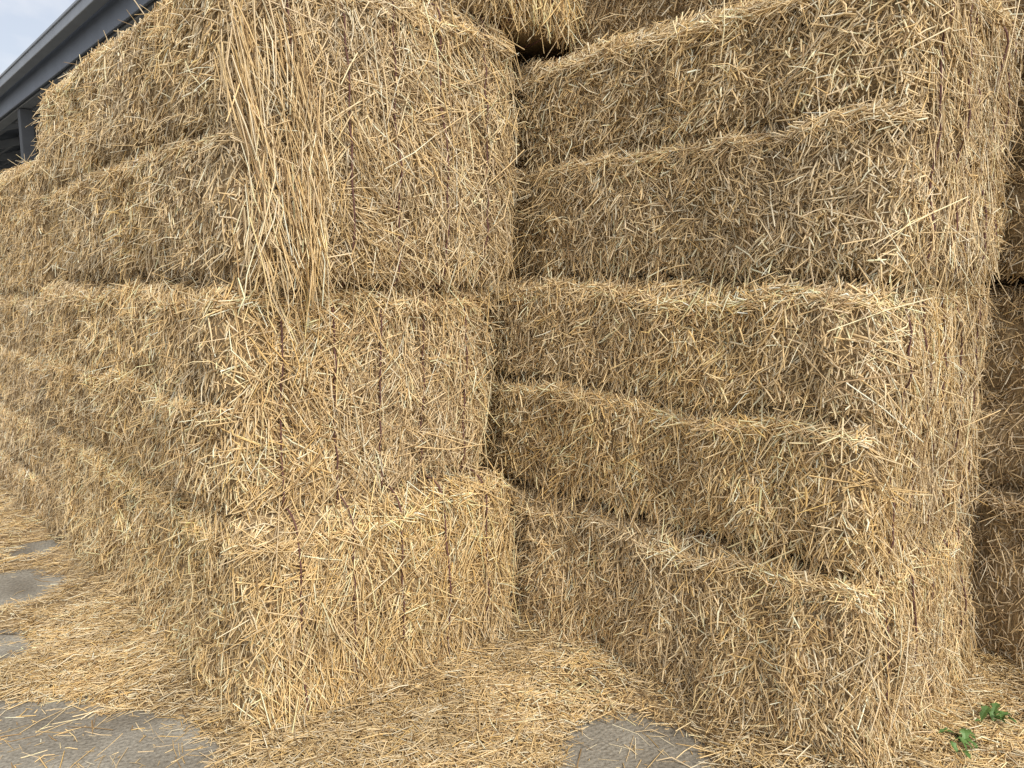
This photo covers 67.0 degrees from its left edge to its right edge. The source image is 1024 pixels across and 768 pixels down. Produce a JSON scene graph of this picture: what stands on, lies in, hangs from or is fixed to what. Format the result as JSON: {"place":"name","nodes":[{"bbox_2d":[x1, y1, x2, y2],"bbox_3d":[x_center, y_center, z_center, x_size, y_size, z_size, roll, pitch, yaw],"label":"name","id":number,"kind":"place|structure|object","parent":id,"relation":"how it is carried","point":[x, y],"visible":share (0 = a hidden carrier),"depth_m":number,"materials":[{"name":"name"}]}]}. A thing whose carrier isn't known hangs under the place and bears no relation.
{"place":"outdoors","nodes":[
{"label":"outdoors","id":0,"kind":"place"},
{"bbox_2d":[0,108,40,170],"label":"roof","id":1,"kind":"structure","parent":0,"point":[9,134],"depth_m":21.61,"materials":[{"name":"black metal"}]},
{"bbox_2d":[0,0,108,96],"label":"gutter","id":2,"kind":"object","parent":1,"relation":"attached to","point":[76,16],"depth_m":10.56,"materials":[{"name":"metal"}]},
{"bbox_2d":[0,0,79,77],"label":"gutter lip","id":3,"kind":"object","parent":2,"relation":"attached to","point":[68,9],"depth_m":10.62,"materials":[{"name":"grey metal"}]},
{"bbox_2d":[0,0,74,74],"label":"sky","id":4,"kind":"structure","parent":0,"point":[22,22],"materials":[{"name":"white"}]},
{"bbox_2d":[0,0,153,118],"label":"fascia","id":5,"kind":"structure","parent":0,"point":[86,36],"depth_m":10.50,"materials":[{"name":"grey metal"}]},
{"bbox_2d":[0,0,161,130],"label":"eave beam","id":6,"kind":"structure","parent":5,"relation":"attached to","point":[32,101],"depth_m":11.42,"materials":[{"name":"metal"}]},
{"bbox_2d":[0,159,21,169],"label":"rafter","id":7,"kind":"object","parent":6,"relation":"on","point":[11,164],"visible":0.12,"depth_m":28.48,"materials":[{"name":"metal"}]},
{"bbox_2d":[0,133,40,148],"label":"rafter","id":8,"kind":"object","parent":6,"relation":"on","point":[10,142],"depth_m":20.89,"materials":[{"name":"metal"}]},
{"bbox_2d":[0,148,40,160],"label":"rafter","id":9,"kind":"object","parent":6,"relation":"on","point":[9,155],"depth_m":24.69,"materials":[{"name":"metal"}]},
{"bbox_2d":[0,114,41,131],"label":"rafter","id":10,"kind":"object","parent":6,"relation":"on","point":[11,126],"depth_m":17.16,"materials":[{"name":"metal"}]},
{"bbox_2d":[0,104,39,134],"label":"purlin","id":11,"kind":"object","parent":10,"relation":"attached to","point":[35,108],"depth_m":15.81,"materials":[{"name":"metal"}]},
{"bbox_2d":[0,539,716,767],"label":"ground","id":12,"kind":"structure","parent":0,"point":[602,734],"depth_m":2.73,"materials":[{"name":"concrete"}]},
{"bbox_2d":[17,108,35,164],"bbox_3d":[-8.530,-2.538,13.841,0.200,4.570,0.200,-7,10,-42],"label":"post","id":13,"kind":"object","parent":12,"relation":"on","point":[27,133],"visible":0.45,"depth_m":13.52,"materials":[{"name":"grey metal"}]},
{"bbox_2d":[0,394,71,545],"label":"straw bale","id":14,"kind":"object","parent":12,"relation":"on","point":[29,451],"visible":0.26,"depth_m":4.88},
{"bbox_2d":[0,288,64,438],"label":"straw bale","id":15,"kind":"object","parent":14,"relation":"on","point":[21,361],"visible":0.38,"depth_m":4.85},
{"bbox_2d":[0,155,67,300],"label":"straw bale","id":16,"kind":"object","parent":15,"relation":"on","point":[24,251],"visible":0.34,"depth_m":4.52},
{"bbox_2d":[46,429,529,743],"bbox_3d":[-1.262,0.718,3.827,1.378,1.085,2.691,-7,10,-42],"label":"straw bale","id":17,"kind":"object","parent":12,"relation":"on","point":[279,616],"visible":0.66,"depth_m":2.90},
{"bbox_2d":[28,271,503,539],"bbox_3d":[-1.301,-0.064,3.753,1.391,1.079,2.633,-7,10,-42],"label":"straw bale","id":18,"kind":"object","parent":17,"relation":"on","point":[211,394],"visible":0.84,"depth_m":2.85},
{"bbox_2d":[26,0,530,333],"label":"straw bale","id":19,"kind":"object","parent":18,"relation":"on","point":[311,142],"visible":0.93,"depth_m":2.73},
{"bbox_2d":[0,482,1023,767],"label":"loose straw","id":20,"kind":"object","parent":12,"relation":"on","point":[516,698],"visible":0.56,"depth_m":2.87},
{"bbox_2d":[938,726,977,758],"bbox_3d":[1.485,1.184,2.566,0.115,0.068,0.214,7,11,44],"label":"weed plant","id":21,"kind":"object","parent":20,"relation":"on","point":[964,739],"visible":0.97,"depth_m":2.55,"materials":[{"name":"green plant"}]},
{"bbox_2d":[975,702,1016,723],"bbox_3d":[1.685,1.148,2.730,0.127,0.049,0.174,3,8,19],"label":"weed plant","id":22,"kind":"object","parent":20,"relation":"on","point":[993,711],"visible":0.99,"depth_m":2.69,"materials":[{"name":"green plant"}]},
{"bbox_2d":[478,468,984,767],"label":"straw bale","id":23,"kind":"object","parent":12,"relation":"on","point":[846,667],"visible":0.52,"depth_m":2.67},
{"bbox_2d":[475,254,1006,589],"bbox_3d":[0.605,0.008,3.433,1.264,1.136,2.610,-7,10,-42],"label":"straw bale","id":24,"kind":"object","parent":23,"relation":"on","point":[832,424],"visible":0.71,"depth_m":2.61},
{"bbox_2d":[494,0,1023,328],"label":"straw bale","id":25,"kind":"object","parent":24,"relation":"on","point":[828,140],"visible":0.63,"depth_m":2.47},
{"bbox_2d":[414,0,594,68],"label":"straw bale","id":26,"kind":"object","parent":25,"relation":"on","point":[542,25],"visible":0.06,"depth_m":3.12},
{"bbox_2d":[566,0,759,52],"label":"straw bale","id":27,"kind":"object","parent":25,"relation":"on","point":[606,16],"visible":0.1,"depth_m":3.05},
{"bbox_2d":[959,479,1023,677],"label":"straw bale","id":28,"kind":"object","parent":12,"relation":"on","point":[997,528],"visible":0.07,"depth_m":3.04},
{"bbox_2d":[969,277,1023,490],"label":"straw bale","id":29,"kind":"object","parent":28,"relation":"on","point":[1003,378],"visible":0.11,"depth_m":2.98},
{"bbox_2d":[980,78,1023,283],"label":"straw bale","id":30,"kind":"object","parent":29,"relation":"on","point":[1011,264],"visible":0.03,"depth_m":2.89},
{"bbox_2d":[1002,0,1023,80],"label":"straw bale","id":31,"kind":"object","parent":30,"relation":"on","point":[1021,6],"depth_m":2.84},
{"bbox_3d":[-0.303,-5.406,8.762,6.225,0.200,0.160,-30,25,-37],"label":"rafter","id":32,"kind":"object","parent":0,"visible":0},
{"bbox_2d":[0,142,37,166],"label":"purlin","id":33,"kind":"object","parent":32,"relation":"on","point":[3,162],"depth_m":27.16,"materials":[{"name":"metal"}]},
{"bbox_2d":[0,125,40,154],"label":"purlin","id":34,"kind":"object","parent":32,"relation":"on","point":[3,150],"depth_m":22.27,"materials":[{"name":"metal"}]}
]}

